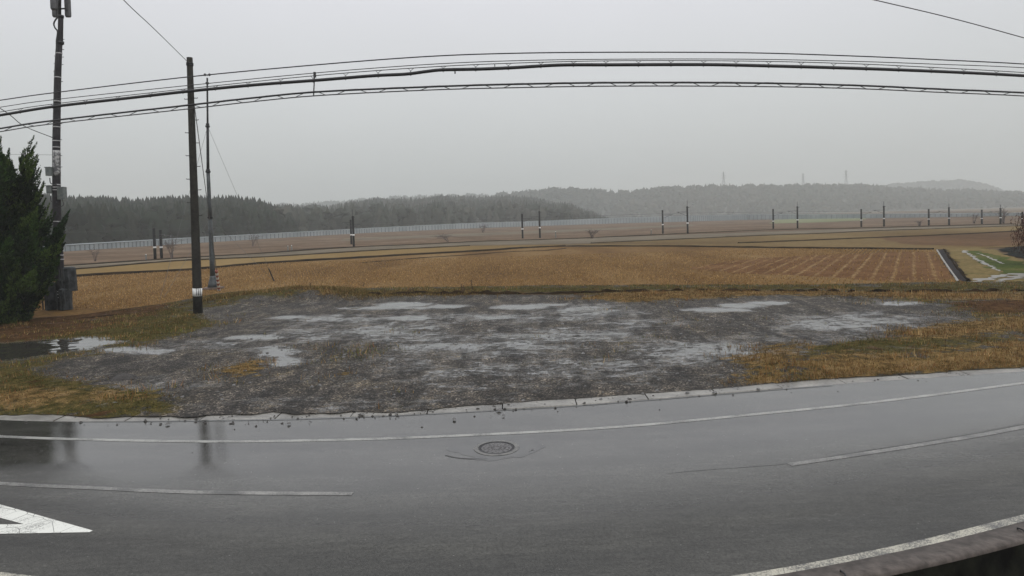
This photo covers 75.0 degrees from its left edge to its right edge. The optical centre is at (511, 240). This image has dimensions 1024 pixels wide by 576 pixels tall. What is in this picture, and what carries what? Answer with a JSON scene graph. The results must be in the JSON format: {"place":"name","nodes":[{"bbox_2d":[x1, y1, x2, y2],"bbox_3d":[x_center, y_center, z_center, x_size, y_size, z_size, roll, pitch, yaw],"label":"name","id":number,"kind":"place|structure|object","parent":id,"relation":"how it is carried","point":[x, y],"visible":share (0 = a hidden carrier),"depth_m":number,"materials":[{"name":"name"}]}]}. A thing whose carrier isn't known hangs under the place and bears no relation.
{"place":"outdoors","nodes":[
{"label":"outdoors","id":0,"kind":"place"},
{"bbox_2d":[76,245,553,273],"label":"paddy field","id":1,"kind":"structure","parent":0,"point":[166,265],"depth_m":99.26,"materials":[{"name":"brown soil"}]},
{"bbox_2d":[76,245,469,269],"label":"earth bank","id":2,"kind":"structure","parent":1,"relation":"on","point":[264,256],"depth_m":105.16,"materials":[{"name":"brown soil"}]},
{"bbox_2d":[185,284,493,302],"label":"dry grass","id":3,"kind":"structure","parent":0,"point":[352,291],"depth_m":45.25,"materials":[{"name":"brown plant"}]},
{"bbox_2d":[33,247,964,317],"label":"paddy field","id":4,"kind":"structure","parent":0,"point":[525,252],"depth_m":63.21,"materials":[{"name":"soil"}]},
{"bbox_2d":[42,282,56,310],"bbox_3d":[-29.355,3.524,42.384,0.758,1.747,1.032,-2,2,0],"label":"covered cabinet","id":5,"kind":"object","parent":4,"relation":"on","point":[49,301],"visible":0.53,"depth_m":42.17,"materials":[{"name":"black paint"}]},
{"bbox_2d":[44,0,70,309],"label":"telecom pole","id":6,"kind":"object","parent":4,"relation":"on","point":[56,190],"visible":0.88,"depth_m":42.15,"materials":[{"name":"concrete"}]},
{"bbox_2d":[0,108,52,137],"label":"service wire","id":7,"kind":"object","parent":6,"relation":"attached to","point":[25,126],"visible":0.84,"depth_m":39.89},
{"bbox_2d":[55,266,77,310],"bbox_3d":[-28.186,3.015,42.232,0.959,2.704,1.259,-2,2,0],"label":"covered cabinet","id":8,"kind":"object","parent":4,"relation":"on","point":[68,280],"visible":0.98,"depth_m":42.00,"materials":[{"name":"black paint"}]},
{"bbox_2d":[160,73,274,296],"bbox_3d":[-24.189,-4.689,53.578,1.663,17.306,12.880,-1,2,17],"label":"radio mast","id":9,"kind":"object","parent":4,"relation":"on","point":[212,283],"visible":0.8,"depth_m":53.34,"materials":[{"name":"metal"}]},
{"bbox_2d":[54,245,565,277],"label":"earth bank","id":10,"kind":"structure","parent":4,"relation":"on","point":[152,271],"depth_m":90.69,"materials":[{"name":"brown soil"}]},
{"bbox_2d":[362,248,566,262],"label":"earth bank","id":11,"kind":"structure","parent":4,"relation":"on","point":[466,254],"depth_m":93.73,"materials":[{"name":"brown soil"}]},
{"bbox_2d":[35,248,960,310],"bbox_3d":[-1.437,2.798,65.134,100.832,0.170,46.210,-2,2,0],"label":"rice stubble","id":12,"kind":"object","parent":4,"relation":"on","point":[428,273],"visible":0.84,"depth_m":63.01,"materials":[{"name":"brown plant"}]},
{"bbox_2d":[690,252,953,280],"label":"tractor rows","id":13,"kind":"object","parent":4,"relation":"on","point":[890,266],"visible":0.94,"depth_m":58.58,"materials":[{"name":"soil"}]},
{"bbox_2d":[938,249,969,280],"bbox_3d":[39.827,1.842,60.871,1.040,0.001,39.040,0,2,31],"label":"ditch","id":14,"kind":"object","parent":4,"relation":"in","point":[955,271],"visible":0.83,"depth_m":54.24,"materials":[{"name":"grey concrete"}]},
{"bbox_2d":[936,250,958,280],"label":"ditch wall","id":15,"kind":"structure","parent":14,"relation":"on","point":[956,278],"depth_m":54.79,"materials":[{"name":"concrete"}]},
{"bbox_2d":[943,249,968,279],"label":"ditch wall","id":16,"kind":"structure","parent":14,"relation":"on","point":[956,265],"depth_m":56.08,"materials":[{"name":"grey concrete"}]},
{"bbox_2d":[0,371,1023,575],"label":"road","id":17,"kind":"structure","parent":0,"point":[626,501],"depth_m":12.42,"materials":[{"name":"grey asphalt"}]},
{"bbox_2d":[0,504,92,533],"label":"road marking","id":18,"kind":"object","parent":17,"relation":"on","point":[32,523],"visible":1,"depth_m":11.42,"materials":[{"name":"white paint"}]},
{"bbox_2d":[0,482,352,494],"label":"road marking","id":19,"kind":"object","parent":17,"relation":"on","point":[170,491],"visible":1,"depth_m":12.72,"materials":[{"name":"white paint"}]},
{"bbox_2d":[100,385,831,421],"bbox_3d":[-1.070,4.459,17.814,20.538,0.001,0.925,-2,2,-4],"label":"tar seam","id":20,"kind":"object","parent":17,"relation":"on","point":[450,413],"visible":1,"depth_m":17.39,"materials":[{"name":"black asphalt"}]},
{"bbox_2d":[445,450,532,458],"bbox_3d":[-0.462,4.564,14.161,1.929,0.001,0.412,-2,2,-6],"label":"tar seam","id":21,"kind":"object","parent":17,"relation":"on","point":[471,458],"visible":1,"depth_m":14.03,"materials":[{"name":"black asphalt"}]},
{"bbox_2d":[446,434,544,460],"bbox_3d":[-0.337,4.538,14.631,2.018,0.016,1.589,-2,2,-25],"label":"manhole","id":22,"kind":"object","parent":17,"relation":"on","point":[493,450],"visible":1,"depth_m":14.64,"materials":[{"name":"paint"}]},
{"bbox_2d":[0,367,1023,420],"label":"gutter","id":23,"kind":"object","parent":17,"relation":"on","point":[514,405],"visible":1,"depth_m":18.06,"materials":[{"name":"concrete"}]},
{"bbox_2d":[0,382,1023,442],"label":"road marking","id":24,"kind":"object","parent":17,"relation":"on","point":[351,439],"visible":1,"depth_m":15.89,"materials":[{"name":"white paint"}]},
{"bbox_2d":[0,514,1023,575],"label":"road marking","id":25,"kind":"object","parent":17,"relation":"on","point":[931,540],"visible":1,"depth_m":9.79,"materials":[{"name":"white paint"}]},
{"bbox_2d":[161,377,926,452],"bbox_3d":[1.178,4.396,17.370,21.993,0.030,3.245,-2,2,-6],"label":"gravel debris","id":26,"kind":"object","parent":17,"relation":"on","point":[473,416],"visible":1,"depth_m":17.24,"materials":[{"name":"grey gravel"}]},
{"bbox_2d":[675,424,1019,472],"bbox_3d":[10.190,4.240,14.937,14.945,0.001,0.463,-2,2,-17],"label":"tar seam","id":27,"kind":"object","parent":17,"relation":"on","point":[853,452],"visible":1,"depth_m":13.89,"materials":[{"name":"black asphalt"}]},
{"bbox_2d":[773,522,1023,575],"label":"kerb","id":28,"kind":"structure","parent":17,"relation":"on","point":[944,552],"depth_m":9.58,"materials":[{"name":"grey concrete"}]},
{"bbox_2d":[787,425,1023,465],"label":"road marking","id":29,"kind":"object","parent":17,"relation":"on","point":[904,447],"visible":1,"depth_m":13.96,"materials":[{"name":"white paint"}]},
{"bbox_2d":[0,281,1023,417],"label":"gravel lot","id":30,"kind":"structure","parent":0,"point":[165,361],"depth_m":25.89,"materials":[{"name":"grey gravel"}]},
{"bbox_2d":[76,301,192,318],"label":"earth bank","id":31,"kind":"structure","parent":30,"relation":"on","point":[126,313],"depth_m":38.09,"materials":[{"name":"brown soil"}]},
{"bbox_2d":[9,389,738,424],"bbox_3d":[-4.903,4.527,18.135,26.636,0.041,2.479,-2,2,-1],"label":"gravel debris","id":32,"kind":"object","parent":30,"relation":"on","point":[145,420],"visible":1,"depth_m":17.52,"materials":[{"name":"grey gravel"}]},
{"bbox_2d":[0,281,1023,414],"bbox_3d":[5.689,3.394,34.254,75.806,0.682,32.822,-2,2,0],"label":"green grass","id":33,"kind":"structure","parent":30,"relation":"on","point":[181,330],"depth_m":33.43,"materials":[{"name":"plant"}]},
{"bbox_2d":[150,307,933,424],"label":"gravel stones","id":34,"kind":"object","parent":30,"relation":"on","point":[454,419],"visible":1,"depth_m":24.02,"materials":[{"name":"grey gravel"}]},
{"bbox_2d":[369,288,1023,294],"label":"earth edge","id":35,"kind":"object","parent":30,"relation":"on","point":[487,292],"visible":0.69,"depth_m":42.60,"materials":[{"name":"brown soil"}]},
{"bbox_2d":[716,353,1023,385],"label":"dry grass","id":36,"kind":"structure","parent":30,"relation":"on","point":[789,377],"depth_m":20.30,"materials":[{"name":"brown plant"}]},
{"bbox_2d":[0,280,1023,414],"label":"dry grass","id":37,"kind":"structure","parent":0,"point":[918,294],"depth_m":27.10,"materials":[{"name":"brown plant"}]},
{"bbox_2d":[0,72,1023,131],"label":"lattice cable","id":38,"kind":"object","parent":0,"point":[549,86],"visible":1,"depth_m":15.03,"materials":[{"name":"metal"}]},
{"bbox_2d":[0,52,1023,100],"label":"overhead wire","id":39,"kind":"object","parent":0,"point":[514,53],"visible":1,"depth_m":15.05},
{"bbox_2d":[0,0,1023,205],"label":"sky","id":40,"kind":"structure","parent":0,"point":[346,147],"materials":[{"name":"grey"}]},
{"bbox_2d":[1,217,1023,264],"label":"railway slope","id":41,"kind":"structure","parent":0,"point":[184,250],"depth_m":193.50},
{"bbox_2d":[89,247,101,260],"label":"bare bush","id":42,"kind":"object","parent":41,"relation":"on","point":[95,253],"visible":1,"depth_m":107.37,"materials":[{"name":"brown plant"}]},
{"bbox_2d":[152,228,164,258],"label":"railway mast","id":43,"kind":"object","parent":41,"relation":"on","point":[154,245],"visible":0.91,"depth_m":108.53,"materials":[{"name":"concrete"}]},
{"bbox_2d":[159,230,171,257],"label":"railway mast","id":44,"kind":"object","parent":41,"relation":"on","point":[161,246],"visible":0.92,"depth_m":111.80,"materials":[{"name":"paint"}]},
{"bbox_2d":[162,234,184,257],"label":"bare bush","id":45,"kind":"object","parent":41,"relation":"on","point":[171,246],"visible":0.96,"depth_m":112.88,"materials":[{"name":"plant"}]},
{"bbox_2d":[249,233,261,245],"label":"bare bush","id":46,"kind":"object","parent":41,"relation":"on","point":[254,240],"visible":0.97,"depth_m":161.80,"materials":[{"name":"brown plant"}]},
{"bbox_2d":[342,209,354,245],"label":"railway mast","id":47,"kind":"object","parent":41,"relation":"on","point":[353,236],"visible":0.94,"depth_m":139.04,"materials":[{"name":"concrete"}]},
{"bbox_2d":[350,220,359,243],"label":"railway mast","id":48,"kind":"object","parent":41,"relation":"on","point":[351,231],"visible":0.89,"depth_m":157.02,"materials":[{"name":"paint"}]},
{"bbox_2d":[432,233,455,241],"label":"bare bush","id":49,"kind":"object","parent":41,"relation":"on","point":[443,236],"visible":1,"depth_m":157.37,"materials":[{"name":"plant"}]},
{"bbox_2d":[521,214,531,237],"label":"railway mast","id":50,"kind":"object","parent":41,"relation":"on","point":[522,224],"visible":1,"depth_m":165.43,"materials":[{"name":"paint"}]},
{"bbox_2d":[44,213,1023,251],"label":"sound barrier","id":51,"kind":"object","parent":41,"relation":"on","point":[101,245],"visible":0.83,"depth_m":351.02,"materials":[{"name":"metal"}]},
{"bbox_2d":[531,211,540,237],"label":"railway mast","id":52,"kind":"object","parent":41,"relation":"on","point":[539,224],"visible":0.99,"depth_m":165.92,"materials":[{"name":"paint"}]},
{"bbox_2d":[161,213,1011,235],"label":"contact wire","id":53,"kind":"object","parent":52,"relation":"hanging from","point":[531,219],"visible":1,"depth_m":164.18,"materials":[{"name":"black metal"}]},
{"bbox_2d":[583,229,599,237],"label":"bare bush","id":54,"kind":"object","parent":41,"relation":"on","point":[592,232],"visible":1,"depth_m":150.96,"materials":[{"name":"brown plant"}]},
{"bbox_2d":[662,210,672,233],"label":"railway mast","id":55,"kind":"object","parent":41,"relation":"on","point":[663,222],"visible":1,"depth_m":173.07,"materials":[{"name":"paint"}]},
{"bbox_2d":[678,206,688,233],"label":"railway mast","id":56,"kind":"object","parent":41,"relation":"on","point":[687,207],"visible":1,"depth_m":167.06,"materials":[{"name":"paint"}]},
{"bbox_2d":[772,209,781,228],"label":"railway mast","id":57,"kind":"object","parent":41,"relation":"on","point":[773,215],"visible":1,"depth_m":190.05,"materials":[{"name":"paint"}]},
{"bbox_2d":[860,209,870,226],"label":"railway mast","id":58,"kind":"object","parent":41,"relation":"on","point":[861,212],"visible":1,"depth_m":183.84,"materials":[{"name":"metal"}]},
{"bbox_2d":[874,206,885,225],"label":"railway mast","id":59,"kind":"object","parent":41,"relation":"on","point":[883,215],"visible":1,"depth_m":182.82,"materials":[{"name":"metal"}]},
{"bbox_2d":[928,209,937,224],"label":"railway mast","id":60,"kind":"object","parent":41,"relation":"on","point":[929,216],"visible":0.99,"depth_m":180.99,"materials":[{"name":"metal"}]},
{"bbox_2d":[939,207,949,224],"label":"railway mast","id":61,"kind":"object","parent":41,"relation":"on","point":[948,215],"visible":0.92,"depth_m":178.12,"materials":[{"name":"metal"}]},
{"bbox_2d":[64,211,927,232],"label":"contact wire","id":62,"kind":"object","parent":61,"relation":"hanging from","point":[480,219],"visible":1,"depth_m":157.17,"materials":[{"name":"black metal"}]},
{"bbox_2d":[981,210,991,223],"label":"railway mast","id":63,"kind":"object","parent":41,"relation":"on","point":[982,212],"visible":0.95,"depth_m":179.55,"materials":[{"name":"metal"}]},
{"bbox_2d":[989,205,1002,223],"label":"railway mast","id":64,"kind":"object","parent":41,"relation":"on","point":[1000,216],"visible":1,"depth_m":177.16,"materials":[{"name":"metal"}]},
{"bbox_2d":[997,206,1009,222],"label":"bare bush","id":65,"kind":"object","parent":41,"relation":"on","point":[1003,217],"visible":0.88,"depth_m":178.69,"materials":[{"name":"brown plant"}]},
{"bbox_2d":[1,60,1023,113],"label":"overhead wire","id":66,"kind":"object","parent":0,"point":[523,62],"visible":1,"depth_m":15.00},
{"bbox_2d":[0,63,1023,116],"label":"overhead cable","id":67,"kind":"object","parent":66,"relation":"hanging from","point":[527,67],"visible":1,"depth_m":15.00,"materials":[{"name":"black rubber"}]},
{"bbox_2d":[2,59,1023,106],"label":"overhead wire","id":68,"kind":"object","parent":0,"point":[502,61],"visible":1,"depth_m":15.10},
{"bbox_2d":[342,225,694,240],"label":"meadow","id":69,"kind":"structure","parent":0,"point":[466,234],"depth_m":230.32,"materials":[{"name":"plant"}]},
{"bbox_2d":[18,208,1023,421],"bbox_3d":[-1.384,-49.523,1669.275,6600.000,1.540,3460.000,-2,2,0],"label":"ground","id":70,"kind":"structure","parent":0,"point":[1010,210],"depth_m":172.07,"materials":[{"name":"brown soil"}]},
{"bbox_2d":[0,135,69,324],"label":"conifer tree","id":71,"kind":"object","parent":70,"relation":"on","point":[29,262],"visible":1,"depth_m":35.81,"materials":[{"name":"green plant"}]},
{"bbox_2d":[184,57,202,313],"bbox_3d":[-18.130,-3.012,37.939,0.772,14.706,0.524,0,2,30],"label":"utility pole","id":72,"kind":"object","parent":70,"relation":"on","point":[196,263],"visible":0.93,"depth_m":37.84,"materials":[{"name":"concrete"}]},
{"bbox_2d":[124,0,187,61],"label":"service wire","id":73,"kind":"object","parent":72,"relation":"attached to","point":[154,29],"visible":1,"depth_m":28.17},
{"bbox_2d":[195,111,219,290],"bbox_3d":[-20.504,-2.223,44.956,0.200,12.758,15.086,-2,2,-20],"label":"stay wire","id":74,"kind":"object","parent":72,"relation":"attached to","point":[217,279],"visible":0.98,"depth_m":46.36,"materials":[{"name":"white paint"}]},
{"bbox_2d":[494,182,1023,216],"bbox_3d":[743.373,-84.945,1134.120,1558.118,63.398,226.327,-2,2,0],"label":"woodland","id":75,"kind":"object","parent":70,"relation":"on","point":[750,198],"visible":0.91,"depth_m":1105.73,"materials":[{"name":"plant"}]},
{"bbox_2d":[1010,212,1023,253],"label":"red shrub","id":76,"kind":"object","parent":70,"relation":"on","point":[1020,234],"visible":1,"depth_m":55.64,"materials":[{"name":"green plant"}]},
{"bbox_2d":[64,223,1013,265],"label":"earth bank","id":77,"kind":"structure","parent":0,"point":[482,241],"depth_m":147.08,"materials":[{"name":"brown soil"}]},
{"bbox_2d":[64,224,1021,267],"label":"farm road","id":78,"kind":"structure","parent":0,"point":[582,240],"depth_m":139.35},
{"bbox_2d":[566,245,933,249],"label":"earth bank","id":79,"kind":"structure","parent":0,"point":[751,247],"depth_m":93.21,"materials":[{"name":"brown soil"}]},
{"bbox_2d":[552,195,1023,217],"bbox_3d":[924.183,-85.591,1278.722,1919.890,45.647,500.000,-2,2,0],"label":"hill","id":80,"kind":"structure","parent":0,"point":[837,210],"depth_m":1044.14,"materials":[{"name":"grey plant"}]},
{"bbox_2d":[582,238,1022,249],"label":"paddy field","id":81,"kind":"structure","parent":0,"point":[871,242],"depth_m":98.45,"materials":[{"name":"brown soil"}]},
{"bbox_2d":[609,226,1021,242],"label":"paddy field","id":82,"kind":"structure","parent":0,"point":[846,235],"depth_m":127.62,"materials":[{"name":"brown plant"}]},
{"bbox_2d":[592,225,1020,242],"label":"earth bank","id":83,"kind":"structure","parent":82,"relation":"on","point":[793,234],"depth_m":139.37,"materials":[{"name":"brown soil"}]},
{"bbox_2d":[770,218,865,222],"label":"meadow","id":84,"kind":"structure","parent":0,"point":[810,220],"depth_m":317.90,"materials":[{"name":"plant"}]},
{"bbox_2d":[875,0,1023,37],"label":"service wire","id":85,"kind":"object","parent":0,"point":[947,17],"visible":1,"depth_m":11.46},
{"bbox_2d":[922,185,978,190],"bbox_3d":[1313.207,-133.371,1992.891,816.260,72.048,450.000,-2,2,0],"label":"hill","id":86,"kind":"structure","parent":0,"point":[951,187],"depth_m":1897.58,"materials":[{"name":"grey plant"}]},
{"bbox_2d":[882,179,1005,191],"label":"woodland","id":87,"kind":"object","parent":86,"relation":"on","point":[958,183],"visible":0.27,"depth_m":1916.10,"materials":[{"name":"grey plant"}]},
{"bbox_2d":[882,231,1023,245],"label":"paddy field","id":88,"kind":"structure","parent":0,"point":[995,239],"depth_m":99.01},
{"bbox_2d":[738,230,1022,242],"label":"earth bank","id":89,"kind":"structure","parent":88,"relation":"on","point":[875,237],"depth_m":112.89,"materials":[{"name":"brown soil"}]},
{"bbox_2d":[947,247,1023,281],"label":"grassy track","id":90,"kind":"structure","parent":0,"point":[971,267],"depth_m":55.98,"materials":[{"name":"plant"}]},
{"bbox_2d":[969,274,1006,281],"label":"wheel rut","id":91,"kind":"structure","parent":90,"relation":"on","point":[989,278],"depth_m":45.41,"materials":[{"name":"liquid"}]},
{"bbox_2d":[998,273,1023,280],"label":"wheel rut","id":92,"kind":"structure","parent":90,"relation":"on","point":[1020,275],"depth_m":45.97,"materials":[{"name":"liquid"}]},
{"bbox_2d":[966,251,1023,275],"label":"grassy track","id":93,"kind":"structure","parent":0,"point":[1009,266],"depth_m":56.92,"materials":[{"name":"green plant"}]},
{"bbox_2d":[962,250,1000,270],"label":"wheel rut","id":94,"kind":"structure","parent":93,"relation":"on","point":[977,259],"depth_m":61.41,"materials":[{"name":"liquid"}]},
{"bbox_2d":[978,253,1004,263],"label":"wheel rut","id":95,"kind":"structure","parent":93,"relation":"on","point":[992,258],"depth_m":62.11,"materials":[{"name":"liquid"}]},
{"bbox_2d":[997,246,1023,257],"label":"pond","id":96,"kind":"structure","parent":0,"point":[1015,253],"depth_m":70.99,"materials":[{"name":"grey liquid"}]},
{"bbox_3d":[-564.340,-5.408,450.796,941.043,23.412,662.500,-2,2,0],"label":"hill","id":97,"kind":"structure","parent":0,"visible":0},
{"bbox_2d":[13,192,300,243],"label":"woodland","id":98,"kind":"object","parent":97,"relation":"on","point":[108,219],"visible":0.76,"depth_m":250.80,"materials":[{"name":"grey plant"}]},
{"bbox_3d":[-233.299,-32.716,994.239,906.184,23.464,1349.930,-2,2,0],"label":"hill","id":99,"kind":"structure","parent":0,"visible":0},
{"bbox_2d":[272,193,608,231],"bbox_3d":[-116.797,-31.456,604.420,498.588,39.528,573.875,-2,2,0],"label":"woodland","id":100,"kind":"object","parent":99,"relation":"on","point":[393,212],"visible":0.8,"depth_m":445.78,"materials":[{"name":"plant"}]},
{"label":"sunken ground","id":101,"kind":"structure","parent":0,"visible":0},
{"bbox_2d":[893,544,1023,575],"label":"retaining wall","id":102,"kind":"structure","parent":101,"relation":"on","point":[1007,561],"depth_m":9.72,"materials":[{"name":"grey concrete"}]}
]}

